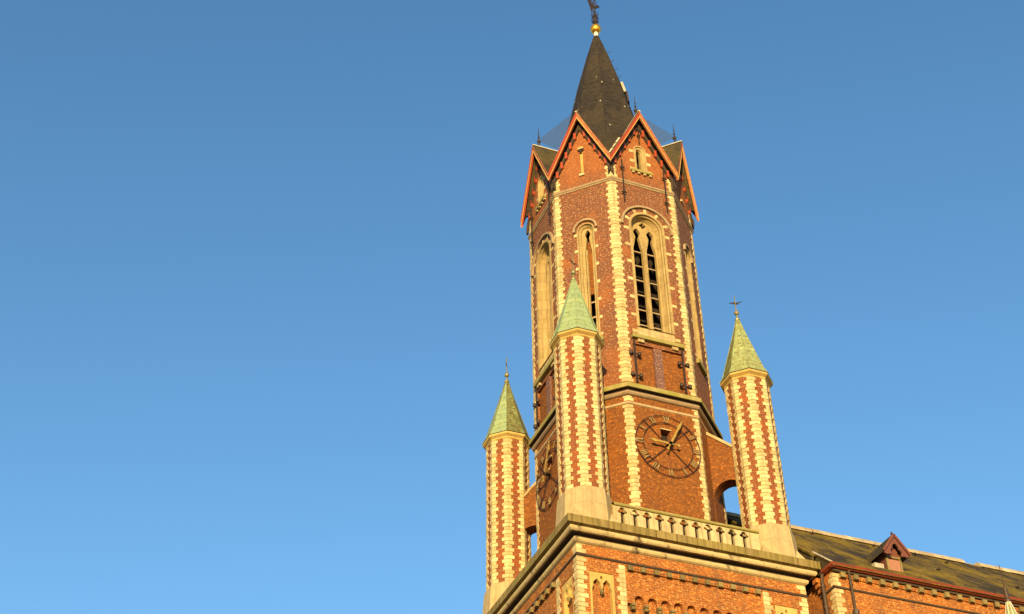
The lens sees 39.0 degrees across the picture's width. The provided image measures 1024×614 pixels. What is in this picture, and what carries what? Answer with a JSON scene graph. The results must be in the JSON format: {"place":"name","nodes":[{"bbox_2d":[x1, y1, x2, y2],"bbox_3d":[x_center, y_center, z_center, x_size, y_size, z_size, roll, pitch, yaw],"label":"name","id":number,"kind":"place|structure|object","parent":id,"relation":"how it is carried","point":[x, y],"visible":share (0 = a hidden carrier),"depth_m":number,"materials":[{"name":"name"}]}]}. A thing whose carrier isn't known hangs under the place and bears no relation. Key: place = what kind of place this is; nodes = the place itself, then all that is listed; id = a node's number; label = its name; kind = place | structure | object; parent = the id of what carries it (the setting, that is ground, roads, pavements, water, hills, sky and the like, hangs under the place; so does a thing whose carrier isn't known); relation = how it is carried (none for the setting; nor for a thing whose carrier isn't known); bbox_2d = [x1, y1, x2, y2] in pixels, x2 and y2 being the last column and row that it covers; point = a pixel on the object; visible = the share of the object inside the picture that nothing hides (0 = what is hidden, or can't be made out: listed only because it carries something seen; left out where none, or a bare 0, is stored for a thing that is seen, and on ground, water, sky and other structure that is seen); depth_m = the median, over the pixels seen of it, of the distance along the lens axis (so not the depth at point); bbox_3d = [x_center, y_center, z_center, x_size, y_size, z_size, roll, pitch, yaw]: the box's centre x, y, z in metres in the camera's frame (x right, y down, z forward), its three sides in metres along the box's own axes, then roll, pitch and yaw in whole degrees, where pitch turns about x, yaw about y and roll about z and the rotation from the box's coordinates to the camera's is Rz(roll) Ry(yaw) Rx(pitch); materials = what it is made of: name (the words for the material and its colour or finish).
{"place":"outdoors","nodes":[
{"label":"outdoors","id":0,"kind":"place"},
{"bbox_2d":[0,0,1023,613],"label":"sky","id":1,"kind":"structure","parent":0,"point":[265,290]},
{"bbox_2d":[726,512,1023,613],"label":"church nave","id":2,"kind":"structure","parent":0,"point":[892,574],"depth_m":62.90,"materials":[{"name":"brick"}]},
{"label":"ground","id":3,"kind":"structure","parent":0,"visible":0},
{"bbox_2d":[487,32,820,613],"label":"church tower","id":4,"kind":"structure","parent":3,"relation":"on","point":[609,204],"depth_m":67.90,"materials":[{"name":"brick"}]},
{"bbox_2d":[482,358,531,613],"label":"corner turret","id":5,"kind":"object","parent":4,"relation":"on","point":[505,444],"visible":0.81,"depth_m":69.75,"materials":[{"name":"brick"}]},
{"bbox_2d":[535,175,545,212],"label":"gable window","id":6,"kind":"structure","parent":4,"relation":"in","point":[541,198],"depth_m":78.17,"materials":[{"name":"stone"}]},
{"bbox_2d":[531,231,555,388],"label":"belfry window","id":7,"kind":"structure","parent":4,"relation":"in","point":[544,292],"depth_m":73.88,"materials":[{"name":"stone"}]},
{"bbox_2d":[536,440,558,509],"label":"tower clock","id":8,"kind":"object","parent":4,"relation":"attached to","point":[546,473],"visible":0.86,"depth_m":66.82,"materials":[{"name":"metal"}]},
{"bbox_2d":[549,255,619,526],"bbox_3d":[2.995,3.474,64.826,2.384,15.430,2.384,13,-41,-17],"label":"corner turret","id":9,"kind":"object","parent":4,"relation":"on","point":[576,343],"visible":0.99,"depth_m":62.91,"materials":[{"name":"brick"}]},
{"bbox_2d":[573,218,603,340],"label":"lancet window","id":10,"kind":"structure","parent":4,"relation":"in","point":[588,282],"depth_m":72.11,"materials":[{"name":"stone"}]},
{"bbox_2d":[587,0,600,33],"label":"weathervane","id":11,"kind":"object","parent":4,"relation":"on","point":[595,27],"visible":1,"depth_m":89.28,"materials":[{"name":"gold metal"}]},
{"bbox_2d":[629,146,652,177],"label":"gable window","id":12,"kind":"structure","parent":4,"relation":"in","point":[639,151],"depth_m":76.49,"materials":[{"name":"stone"}]},
{"bbox_2d":[620,205,684,351],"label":"belfry window","id":13,"kind":"structure","parent":4,"relation":"in","point":[651,226],"depth_m":71.85,"materials":[{"name":"stone"}]},
{"bbox_2d":[635,415,700,477],"bbox_3d":[6.994,6.291,65.073,3.254,3.254,0.725,13,-41,-17],"label":"tower clock","id":14,"kind":"object","parent":4,"relation":"attached to","point":[670,443],"visible":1,"depth_m":64.94,"materials":[{"name":"metal"}]},
{"bbox_2d":[683,243,707,376],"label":"lancet window","id":15,"kind":"structure","parent":4,"relation":"in","point":[688,256],"depth_m":73.10,"materials":[{"name":"stone"}]},
{"bbox_2d":[719,296,804,558],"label":"corner turret","id":16,"kind":"object","parent":4,"relation":"on","point":[746,383],"visible":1,"depth_m":65.62,"materials":[{"name":"brick"}]},
{"bbox_2d":[999,566,1016,613],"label":"stair pinnacle","id":17,"kind":"object","parent":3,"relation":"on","point":[1009,609],"visible":1,"depth_m":60.72,"materials":[{"name":"stone"}]}
]}

